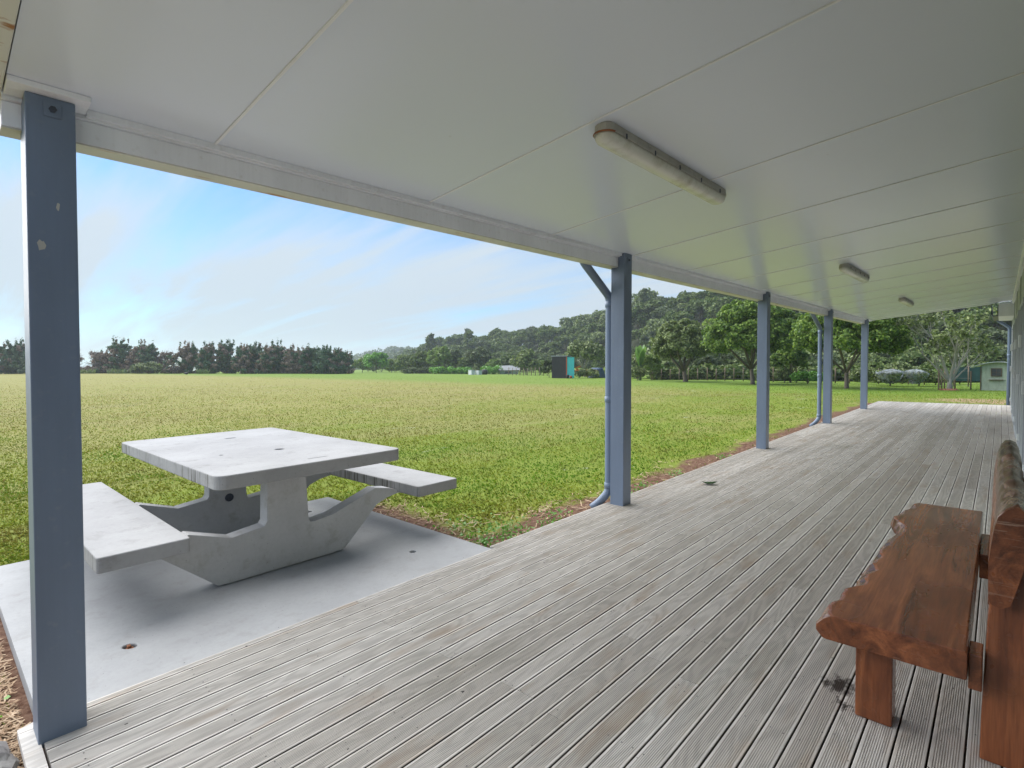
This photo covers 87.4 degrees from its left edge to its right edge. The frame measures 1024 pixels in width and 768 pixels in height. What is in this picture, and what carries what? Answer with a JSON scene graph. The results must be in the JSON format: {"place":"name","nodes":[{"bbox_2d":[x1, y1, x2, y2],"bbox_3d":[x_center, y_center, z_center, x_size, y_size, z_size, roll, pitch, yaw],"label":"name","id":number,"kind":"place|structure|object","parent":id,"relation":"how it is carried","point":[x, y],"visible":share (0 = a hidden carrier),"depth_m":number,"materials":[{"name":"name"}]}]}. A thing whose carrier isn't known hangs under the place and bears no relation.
{"place":"outdoors","nodes":[
{"label":"outdoors","id":0,"kind":"place"},
{"bbox_2d":[0,136,705,366],"label":"sky","id":1,"kind":"structure","parent":0,"point":[167,259],"materials":[{"name":"blue"}]},
{"bbox_2d":[0,307,1008,767],"bbox_3d":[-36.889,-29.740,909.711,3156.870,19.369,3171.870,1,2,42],"label":"ground","id":2,"kind":"structure","parent":0,"point":[176,383],"depth_m":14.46,"materials":[{"name":"green plant"}]},
{"bbox_2d":[0,341,16,373],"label":"cypress tree","id":3,"kind":"object","parent":2,"relation":"on","point":[3,349],"visible":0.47,"depth_m":111.36,"materials":[{"name":"green plant"}]},
{"bbox_2d":[0,741,20,767],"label":"rock","id":4,"kind":"object","parent":2,"relation":"on","point":[8,759],"visible":1,"depth_m":1.95,"materials":[{"name":"grey stone"}]},
{"bbox_2d":[0,337,24,373],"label":"cypress tree","id":5,"kind":"object","parent":2,"relation":"on","point":[17,350],"visible":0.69,"depth_m":111.31,"materials":[{"name":"green plant"}]},
{"bbox_2d":[83,351,106,372],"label":"cypress tree","id":6,"kind":"object","parent":2,"relation":"on","point":[95,366],"visible":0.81,"depth_m":110.24,"materials":[{"name":"green plant"}]},
{"bbox_2d":[100,335,132,372],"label":"cypress tree","id":7,"kind":"object","parent":2,"relation":"on","point":[117,356],"visible":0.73,"depth_m":111.73,"materials":[{"name":"green plant"}]},
{"bbox_2d":[123,346,143,372],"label":"cypress tree","id":8,"kind":"object","parent":2,"relation":"on","point":[131,356],"visible":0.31,"depth_m":111.54,"materials":[{"name":"green plant"}]},
{"bbox_2d":[131,339,159,373],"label":"cypress tree","id":9,"kind":"object","parent":2,"relation":"on","point":[146,353],"visible":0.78,"depth_m":110.95,"materials":[{"name":"green plant"}]},
{"bbox_2d":[134,361,163,373],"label":"shrub","id":10,"kind":"object","parent":2,"relation":"on","point":[150,366],"visible":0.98,"depth_m":105.61,"materials":[{"name":"green plant"}]},
{"bbox_2d":[156,349,172,373],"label":"cypress tree","id":11,"kind":"object","parent":2,"relation":"on","point":[160,358],"visible":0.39,"depth_m":112.05,"materials":[{"name":"green plant"}]},
{"bbox_2d":[163,349,182,373],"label":"cypress tree","id":12,"kind":"object","parent":2,"relation":"on","point":[174,369],"visible":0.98,"depth_m":109.61,"materials":[{"name":"green plant"}]},
{"bbox_2d":[173,340,198,373],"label":"cypress tree","id":13,"kind":"object","parent":2,"relation":"on","point":[188,355],"visible":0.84,"depth_m":110.54,"materials":[{"name":"green plant"}]},
{"bbox_2d":[194,341,223,373],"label":"cypress tree","id":14,"kind":"object","parent":2,"relation":"on","point":[206,358],"visible":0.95,"depth_m":109.21,"materials":[{"name":"green plant"}]},
{"bbox_2d":[216,339,238,372],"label":"cypress tree","id":15,"kind":"object","parent":2,"relation":"on","point":[224,352],"visible":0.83,"depth_m":112.83,"materials":[{"name":"green plant"}]},
{"bbox_2d":[230,343,256,373],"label":"cypress tree","id":16,"kind":"object","parent":2,"relation":"on","point":[240,360],"visible":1,"depth_m":108.76,"materials":[{"name":"green plant"}]},
{"bbox_2d":[0,497,490,714],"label":"concrete patio","id":17,"kind":"structure","parent":2,"relation":"on","point":[160,616],"depth_m":3.25,"materials":[{"name":"grey concrete"}]},
{"bbox_2d":[83,428,456,585],"bbox_3d":[-2.150,0.882,4.416,2.340,0.785,2.448,1,2,42],"label":"picnic table","id":18,"kind":"object","parent":17,"relation":"on","point":[225,529],"visible":0.98,"depth_m":3.81,"materials":[{"name":"concrete"}]},
{"bbox_2d":[248,342,262,373],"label":"cypress tree","id":19,"kind":"object","parent":2,"relation":"on","point":[254,348],"visible":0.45,"depth_m":112.83,"materials":[{"name":"green plant"}]},
{"bbox_2d":[254,345,278,373],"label":"cypress tree","id":20,"kind":"object","parent":2,"relation":"on","point":[265,363],"visible":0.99,"depth_m":108.81,"materials":[{"name":"green plant"}]},
{"bbox_2d":[269,339,285,373],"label":"cypress tree","id":21,"kind":"object","parent":2,"relation":"on","point":[279,351],"visible":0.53,"depth_m":111.66,"materials":[{"name":"green plant"}]},
{"bbox_2d":[279,345,299,373],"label":"cypress tree","id":22,"kind":"object","parent":2,"relation":"on","point":[288,366],"visible":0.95,"depth_m":110.08,"materials":[{"name":"green plant"}]},
{"bbox_2d":[292,346,312,373],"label":"cypress tree","id":23,"kind":"object","parent":2,"relation":"on","point":[303,357],"visible":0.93,"depth_m":110.42,"materials":[{"name":"green plant"}]},
{"bbox_2d":[305,343,320,373],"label":"cypress tree","id":24,"kind":"object","parent":2,"relation":"on","point":[312,352],"visible":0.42,"depth_m":112.14,"materials":[{"name":"green plant"}]},
{"bbox_2d":[310,344,334,373],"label":"cypress tree","id":25,"kind":"object","parent":2,"relation":"on","point":[320,360],"visible":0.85,"depth_m":108.61,"materials":[{"name":"green plant"}]},
{"bbox_2d":[325,347,348,373],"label":"cypress tree","id":26,"kind":"object","parent":2,"relation":"on","point":[337,361],"visible":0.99,"depth_m":108.90,"materials":[{"name":"green plant"}]},
{"bbox_2d":[343,350,355,373],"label":"cypress tree","id":27,"kind":"object","parent":2,"relation":"on","point":[349,362],"visible":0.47,"depth_m":113.29,"materials":[{"name":"green plant"}]},
{"bbox_2d":[0,454,730,717],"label":"weeds","id":28,"kind":"object","parent":2,"relation":"on","point":[485,541],"visible":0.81,"depth_m":4.62,"materials":[{"name":"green plant"}]},
{"bbox_2d":[362,352,389,372],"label":"tree","id":29,"kind":"object","parent":2,"relation":"on","point":[376,359],"visible":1,"depth_m":138.71,"materials":[{"name":"green plant"}]},
{"bbox_2d":[394,354,424,367],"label":"tree","id":30,"kind":"object","parent":2,"relation":"on","point":[403,360],"visible":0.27,"depth_m":132.50,"materials":[{"name":"green plant"}]},
{"bbox_2d":[401,367,431,373],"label":"hedge","id":31,"kind":"object","parent":2,"relation":"on","point":[415,370],"visible":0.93,"depth_m":117.12,"materials":[{"name":"green plant"}]},
{"bbox_2d":[409,350,438,367],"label":"tree","id":32,"kind":"object","parent":2,"relation":"on","point":[418,357],"visible":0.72,"depth_m":127.68,"materials":[{"name":"green plant"}]},
{"bbox_2d":[422,333,436,351],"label":"forest tree","id":33,"kind":"object","parent":2,"relation":"on","point":[430,341],"visible":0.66,"depth_m":204.37,"materials":[{"name":"green plant"}]},
{"bbox_2d":[0,402,867,767],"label":"dry clippings","id":34,"kind":"object","parent":2,"relation":"on","point":[8,714],"visible":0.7,"depth_m":2.49,"materials":[{"name":"brown plant"}]},
{"bbox_2d":[426,345,455,366],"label":"tree","id":35,"kind":"object","parent":2,"relation":"on","point":[436,356],"visible":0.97,"depth_m":118.61,"materials":[{"name":"green plant"}]},
{"bbox_2d":[429,366,471,373],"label":"hedge","id":36,"kind":"object","parent":2,"relation":"on","point":[449,370],"visible":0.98,"depth_m":111.18,"materials":[{"name":"green plant"}]},
{"bbox_2d":[442,334,463,345],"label":"forest tree","id":37,"kind":"object","parent":2,"relation":"on","point":[454,339],"visible":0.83,"depth_m":254.11,"materials":[{"name":"green plant"}]},
{"bbox_2d":[456,357,473,368],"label":"tree","id":38,"kind":"object","parent":2,"relation":"on","point":[463,361],"visible":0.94,"depth_m":116.77,"materials":[{"name":"green plant"}]},
{"bbox_2d":[463,329,475,349],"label":"forest tree","id":39,"kind":"object","parent":2,"relation":"on","point":[468,343],"visible":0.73,"depth_m":206.58,"materials":[{"name":"green plant"}]},
{"bbox_2d":[465,346,493,369],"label":"tree","id":40,"kind":"object","parent":2,"relation":"on","point":[478,355],"visible":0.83,"depth_m":118.73,"materials":[{"name":"green plant"}]},
{"bbox_2d":[490,341,507,355],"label":"forest tree","id":41,"kind":"object","parent":2,"relation":"on","point":[496,346],"visible":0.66,"depth_m":186.46,"materials":[{"name":"green plant"}]},
{"bbox_2d":[487,327,512,339],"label":"forest tree","id":42,"kind":"object","parent":2,"relation":"on","point":[495,333],"visible":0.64,"depth_m":234.46,"materials":[{"name":"green plant"}]},
{"bbox_2d":[0,0,1023,747],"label":"house","id":43,"kind":"structure","parent":2,"relation":"on","point":[880,142],"depth_m":2.39,"materials":[{"name":"white paint"}]},
{"bbox_2d":[593,121,725,204],"bbox_3d":[0.934,-1.252,3.151,0.124,0.121,1.528,1,2,42],"label":"batten light","id":44,"kind":"object","parent":43,"relation":"attached to","point":[616,139],"visible":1,"depth_m":2.94,"materials":[{"name":"white plastic"}]},
{"bbox_2d":[839,263,869,282],"bbox_3d":[4.576,-1.466,7.136,0.124,0.121,1.525,1,2,42],"label":"batten light","id":45,"kind":"object","parent":43,"relation":"attached to","point":[848,269],"visible":1,"depth_m":6.93,"materials":[{"name":"white plastic"}]},
{"bbox_2d":[1011,318,1015,422],"bbox_3d":[10.911,-0.305,11.632,0.107,2.192,1.900,1,2,42],"label":"glass door","id":46,"kind":"structure","parent":43,"relation":"in","point":[1014,325],"depth_m":11.59,"materials":[{"name":"glass"}]},
{"bbox_2d":[1013,310,1018,438],"bbox_3d":[9.090,-0.198,9.640,0.107,2.192,1.900,1,2,42],"label":"glass door","id":47,"kind":"structure","parent":43,"relation":"in","point":[1015,372],"depth_m":9.60,"materials":[{"name":"glass"}]},
{"bbox_2d":[1016,297,1023,454],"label":"glass door","id":48,"kind":"structure","parent":43,"relation":"in","point":[1019,377],"depth_m":7.61,"materials":[{"name":"glass"}]},
{"bbox_2d":[1021,359,1023,471],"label":"glass door","id":49,"kind":"structure","parent":43,"relation":"in","point":[1022,447],"depth_m":6.33,"materials":[{"name":"metal"}]},
{"bbox_2d":[17,401,1015,767],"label":"deck","id":50,"kind":"structure","parent":2,"relation":"on","point":[669,623],"depth_m":2.56,"materials":[{"name":"grey wood"}]},
{"bbox_2d":[816,440,1023,767],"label":"timber bench","id":51,"kind":"object","parent":50,"relation":"on","point":[910,597],"visible":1,"depth_m":2.04,"materials":[{"name":"brown wood"}]},
{"bbox_2d":[511,331,534,346],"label":"forest tree","id":52,"kind":"object","parent":2,"relation":"on","point":[518,338],"visible":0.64,"depth_m":207.17,"materials":[{"name":"green plant"}]},
{"bbox_2d":[508,348,541,374],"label":"tree","id":53,"kind":"object","parent":2,"relation":"on","point":[523,359],"visible":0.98,"depth_m":93.36,"materials":[{"name":"green plant"}]},
{"bbox_2d":[523,331,536,350],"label":"forest tree","id":54,"kind":"object","parent":2,"relation":"on","point":[531,336],"visible":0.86,"depth_m":188.35,"materials":[{"name":"green plant"}]},
{"bbox_2d":[535,325,558,342],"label":"forest tree","id":55,"kind":"object","parent":2,"relation":"on","point":[548,333],"visible":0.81,"depth_m":192.56,"materials":[{"name":"green plant"}]},
{"bbox_2d":[553,334,570,349],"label":"forest tree","id":56,"kind":"object","parent":2,"relation":"on","point":[563,339],"visible":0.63,"depth_m":173.52,"materials":[{"name":"green plant"}]},
{"bbox_2d":[552,356,573,377],"bbox_3d":[6.223,-1.978,62.882,2.730,2.620,2.140,1,1,21],"label":"garden hut","id":57,"kind":"object","parent":2,"relation":"on","point":[562,366],"visible":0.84,"depth_m":61.93,"materials":[{"name":"metal"}]},
{"bbox_2d":[567,357,573,377],"bbox_3d":[6.742,-1.873,61.620,0.850,2.410,0.062,1,1,21],"label":"door","id":58,"kind":"structure","parent":57,"relation":"in","point":[570,360],"depth_m":61.59,"materials":[{"name":"teal metal"}]},
{"bbox_2d":[559,316,576,327],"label":"forest tree","id":59,"kind":"object","parent":2,"relation":"on","point":[568,322],"visible":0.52,"depth_m":213.49,"materials":[{"name":"green plant"}]},
{"bbox_2d":[573,314,592,327],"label":"forest tree","id":60,"kind":"object","parent":2,"relation":"on","point":[583,320],"visible":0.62,"depth_m":196.42,"materials":[{"name":"green plant"}]},
{"bbox_2d":[566,340,604,376],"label":"tree","id":61,"kind":"object","parent":2,"relation":"on","point":[589,350],"visible":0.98,"depth_m":73.68,"materials":[{"name":"green plant"}]},
{"bbox_2d":[574,368,599,377],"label":"shrub","id":62,"kind":"object","parent":2,"relation":"on","point":[587,373],"visible":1,"depth_m":62.69,"materials":[{"name":"green plant"}]},
{"bbox_2d":[583,322,604,333],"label":"forest tree","id":63,"kind":"object","parent":2,"relation":"on","point":[592,327],"visible":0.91,"depth_m":165.85,"materials":[{"name":"green plant"}]},
{"bbox_2d":[587,331,604,346],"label":"forest tree","id":64,"kind":"object","parent":2,"relation":"on","point":[597,337],"visible":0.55,"depth_m":150.28,"materials":[{"name":"green plant"}]},
{"bbox_2d":[632,307,648,328],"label":"forest tree","id":65,"kind":"object","parent":2,"relation":"on","point":[639,317],"visible":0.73,"depth_m":144.92,"materials":[{"name":"green plant"}]},
{"bbox_2d":[635,345,645,379],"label":"banana plant","id":66,"kind":"object","parent":2,"relation":"on","point":[640,351],"visible":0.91,"depth_m":51.74,"materials":[{"name":"green plant"}]},
{"bbox_2d":[631,366,649,379],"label":"shrub","id":67,"kind":"object","parent":2,"relation":"on","point":[637,371],"visible":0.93,"depth_m":50.56,"materials":[{"name":"green plant"}]},
{"bbox_2d":[632,287,658,309],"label":"forest tree","id":68,"kind":"object","parent":2,"relation":"on","point":[652,294],"visible":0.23,"depth_m":165.64,"materials":[{"name":"green plant"}]},
{"bbox_2d":[634,298,668,318],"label":"forest tree","id":69,"kind":"object","parent":2,"relation":"on","point":[651,305],"visible":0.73,"depth_m":145.30,"materials":[{"name":"green plant"}]},
{"bbox_2d":[642,353,663,379],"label":"tree","id":70,"kind":"object","parent":2,"relation":"on","point":[651,362],"visible":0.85,"depth_m":52.57,"materials":[{"name":"green plant"}]},
{"bbox_2d":[641,318,668,338],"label":"forest tree","id":71,"kind":"object","parent":2,"relation":"on","point":[650,328],"visible":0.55,"depth_m":124.50,"materials":[{"name":"green plant"}]},
{"bbox_2d":[650,305,684,319],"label":"forest tree","id":72,"kind":"object","parent":2,"relation":"on","point":[659,312],"visible":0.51,"depth_m":133.82,"materials":[{"name":"green plant"}]},
{"bbox_2d":[660,310,696,320],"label":"forest tree","id":73,"kind":"object","parent":2,"relation":"on","point":[673,315],"visible":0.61,"depth_m":123.65,"materials":[{"name":"green plant"}]},
{"bbox_2d":[648,318,721,381],"bbox_3d":[15.121,-2.868,47.004,5.937,5.675,6.317,1,2,42],"label":"tree","id":74,"kind":"object","parent":2,"relation":"on","point":[674,339],"visible":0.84,"depth_m":45.47,"materials":[{"name":"green plant"}]},
{"bbox_2d":[672,290,708,305],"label":"forest tree","id":75,"kind":"object","parent":2,"relation":"on","point":[684,296],"visible":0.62,"depth_m":143.44,"materials":[{"name":"green plant"}]},
{"bbox_2d":[645,362,749,379],"bbox_3d":[19.921,-1.259,56.045,12.552,2.120,3.640,0,1,1],"label":"hedge","id":76,"kind":"object","parent":2,"relation":"on","point":[721,369],"visible":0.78,"depth_m":55.01,"materials":[{"name":"green plant"}]},
{"bbox_2d":[684,297,710,320],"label":"forest tree","id":77,"kind":"object","parent":2,"relation":"on","point":[694,306],"visible":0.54,"depth_m":129.58,"materials":[{"name":"green plant"}]},
{"bbox_2d":[682,353,725,366],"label":"forest tree","id":78,"kind":"object","parent":2,"relation":"on","point":[712,359],"visible":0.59,"depth_m":59.35,"materials":[{"name":"green plant"}]},
{"bbox_2d":[702,296,732,318],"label":"forest tree","id":79,"kind":"object","parent":2,"relation":"on","point":[712,306],"visible":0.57,"depth_m":118.30,"materials":[{"name":"green plant"}]},
{"bbox_2d":[723,350,756,365],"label":"forest tree","id":80,"kind":"object","parent":2,"relation":"on","point":[742,356],"visible":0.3,"depth_m":60.08,"materials":[{"name":"green plant"}]},
{"bbox_2d":[700,299,803,383],"bbox_3d":[17.533,-3.089,39.038,7.055,6.569,7.532,1,2,42],"label":"tree","id":81,"kind":"object","parent":2,"relation":"on","point":[734,327],"visible":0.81,"depth_m":37.01,"materials":[{"name":"green plant"}]},
{"bbox_2d":[773,369,791,382],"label":"shrub","id":82,"kind":"object","parent":2,"relation":"on","point":[783,374],"visible":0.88,"depth_m":43.71,"materials":[{"name":"green plant"}]},
{"bbox_2d":[770,346,809,382],"bbox_3d":[22.840,-1.608,44.111,2.869,3.316,3.564,1,2,42],"label":"tree","id":83,"kind":"object","parent":2,"relation":"on","point":[781,357],"visible":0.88,"depth_m":43.26,"materials":[{"name":"green plant"}]},
{"bbox_2d":[652,367,940,384],"bbox_3d":[22.259,-0.698,46.331,1.312,1.547,23.406,-1,2,-42],"label":"wire fence","id":84,"kind":"object","parent":2,"relation":"on","point":[749,375],"visible":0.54,"depth_m":48.82,"materials":[{"name":"brown metal"}]},
{"bbox_2d":[746,364,856,380],"bbox_3d":[27.509,-1.001,50.120,11.087,2.096,3.762,0,1,-1],"label":"hedge","id":85,"kind":"object","parent":2,"relation":"on","point":[839,375],"visible":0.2,"depth_m":49.12,"materials":[{"name":"green plant"}]},
{"bbox_2d":[789,371,822,383],"bbox_3d":[22.119,-0.425,39.992,2.495,1.169,1.920,1,2,42],"label":"shrub","id":86,"kind":"object","parent":2,"relation":"on","point":[802,376],"visible":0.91,"depth_m":39.70,"materials":[{"name":"green plant"}]},
{"bbox_2d":[788,312,913,388],"bbox_3d":[19.311,-2.254,30.918,6.185,5.364,6.064,1,2,42],"label":"tree","id":87,"kind":"object","parent":2,"relation":"on","point":[886,336],"visible":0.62,"depth_m":29.17,"materials":[{"name":"green plant"}]},
{"bbox_2d":[848,367,876,381],"bbox_3d":[26.448,-0.557,39.897,2.364,1.466,2.410,1,2,42],"label":"shrub","id":88,"kind":"object","parent":2,"relation":"on","point":[855,373],"visible":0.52,"depth_m":39.80,"materials":[{"name":"green plant"}]},
{"bbox_2d":[870,368,909,385],"bbox_3d":[24.396,-0.362,34.520,2.054,1.314,2.471,1,2,42],"label":"shrub","id":89,"kind":"object","parent":2,"relation":"on","point":[874,378],"visible":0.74,"depth_m":34.05,"materials":[{"name":"green plant"}]},
{"bbox_2d":[874,369,903,383],"bbox_3d":[23.989,-0.467,33.943,1.704,0.974,1.634,1,2,25],"label":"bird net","id":90,"kind":"object","parent":89,"relation":"on","point":[889,370],"visible":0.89,"depth_m":33.82,"materials":[{"name":"white fabric"}]},
{"bbox_2d":[884,361,923,383],"bbox_3d":[30.551,-0.826,41.754,2.683,1.970,2.818,1,2,42],"label":"shrub","id":91,"kind":"object","parent":2,"relation":"on","point":[901,365],"visible":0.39,"depth_m":41.47,"materials":[{"name":"green plant"}]},
{"bbox_2d":[889,349,931,365],"bbox_3d":[43.909,-1.377,58.869,5.033,5.025,5.143,0,1,-16],"label":"forest tree","id":92,"kind":"object","parent":2,"relation":"on","point":[910,357],"visible":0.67,"depth_m":57.38,"materials":[{"name":"green plant"}]},
{"bbox_2d":[853,361,985,382],"bbox_3d":[35.898,-0.927,46.089,12.985,2.104,3.807,0,1,-1],"label":"hedge","id":93,"kind":"object","parent":2,"relation":"on","point":[882,366],"visible":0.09,"depth_m":45.27,"materials":[{"name":"green plant"}]},
{"bbox_2d":[906,368,940,385],"bbox_3d":[26.290,-0.354,34.456,2.170,1.316,2.152,1,2,42],"label":"shrub","id":94,"kind":"object","parent":2,"relation":"on","point":[932,377],"visible":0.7,"depth_m":33.89,"materials":[{"name":"green plant"}]},
{"bbox_2d":[911,314,951,339],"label":"forest tree","id":95,"kind":"object","parent":2,"relation":"on","point":[940,326],"visible":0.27,"depth_m":71.62,"materials":[{"name":"green plant"}]},
{"bbox_2d":[924,350,971,364],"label":"forest tree","id":96,"kind":"object","parent":2,"relation":"on","point":[952,354],"visible":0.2,"depth_m":54.41,"materials":[{"name":"green plant"}]},
{"bbox_2d":[895,306,1002,388],"bbox_3d":[23.361,-2.378,29.005,4.819,5.572,5.533,1,2,42],"label":"tree","id":97,"kind":"object","parent":2,"relation":"on","point":[944,338],"visible":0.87,"depth_m":28.21,"materials":[{"name":"green plant"}]},
{"bbox_2d":[938,368,971,389],"bbox_3d":[24.150,-0.173,29.177,1.340,1.359,2.267,1,2,42],"label":"pen fence","id":98,"kind":"object","parent":2,"relation":"on","point":[941,378],"visible":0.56,"depth_m":29.00,"materials":[{"name":"brown wood"}]},
{"bbox_2d":[940,311,987,341],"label":"forest tree","id":99,"kind":"object","parent":2,"relation":"on","point":[969,315],"visible":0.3,"depth_m":69.80,"materials":[{"name":"green plant"}]},
{"bbox_2d":[953,366,979,386],"bbox_3d":[28.550,-0.430,33.499,1.502,1.400,0.068,1,2,44],"label":"shade screen","id":100,"kind":"object","parent":2,"relation":"on","point":[964,375],"visible":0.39,"depth_m":33.48,"materials":[{"name":"green fabric"}]},
{"bbox_2d":[953,346,1004,361],"bbox_3d":[49.049,-1.371,56.470,4.947,5.472,5.064,0,1,4],"label":"forest tree","id":101,"kind":"object","parent":2,"relation":"on","point":[991,357],"visible":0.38,"depth_m":54.67,"materials":[{"name":"green plant"}]},
{"bbox_2d":[957,305,1011,326],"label":"forest tree","id":102,"kind":"object","parent":2,"relation":"on","point":[988,319],"visible":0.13,"depth_m":71.09,"materials":[{"name":"green plant"}]},
{"bbox_2d":[967,327,1011,346],"bbox_3d":[57.272,-3.714,63.667,5.796,6.343,5.381,1,2,42],"label":"forest tree","id":103,"kind":"object","parent":2,"relation":"on","point":[999,336],"visible":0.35,"depth_m":62.41,"materials":[{"name":"green plant"}]},
{"bbox_2d":[970,362,1010,390],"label":"garden shed","id":104,"kind":"structure","parent":2,"relation":"on","point":[993,376],"depth_m":27.60,"materials":[{"name":"wood"}]},
{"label":"hills","id":105,"kind":"structure","parent":0,"visible":0},
{"bbox_2d":[352,346,416,369],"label":"forest","id":106,"kind":"object","parent":105,"relation":"on","point":[391,351],"visible":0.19,"depth_m":609.30,"materials":[{"name":"green plant"}]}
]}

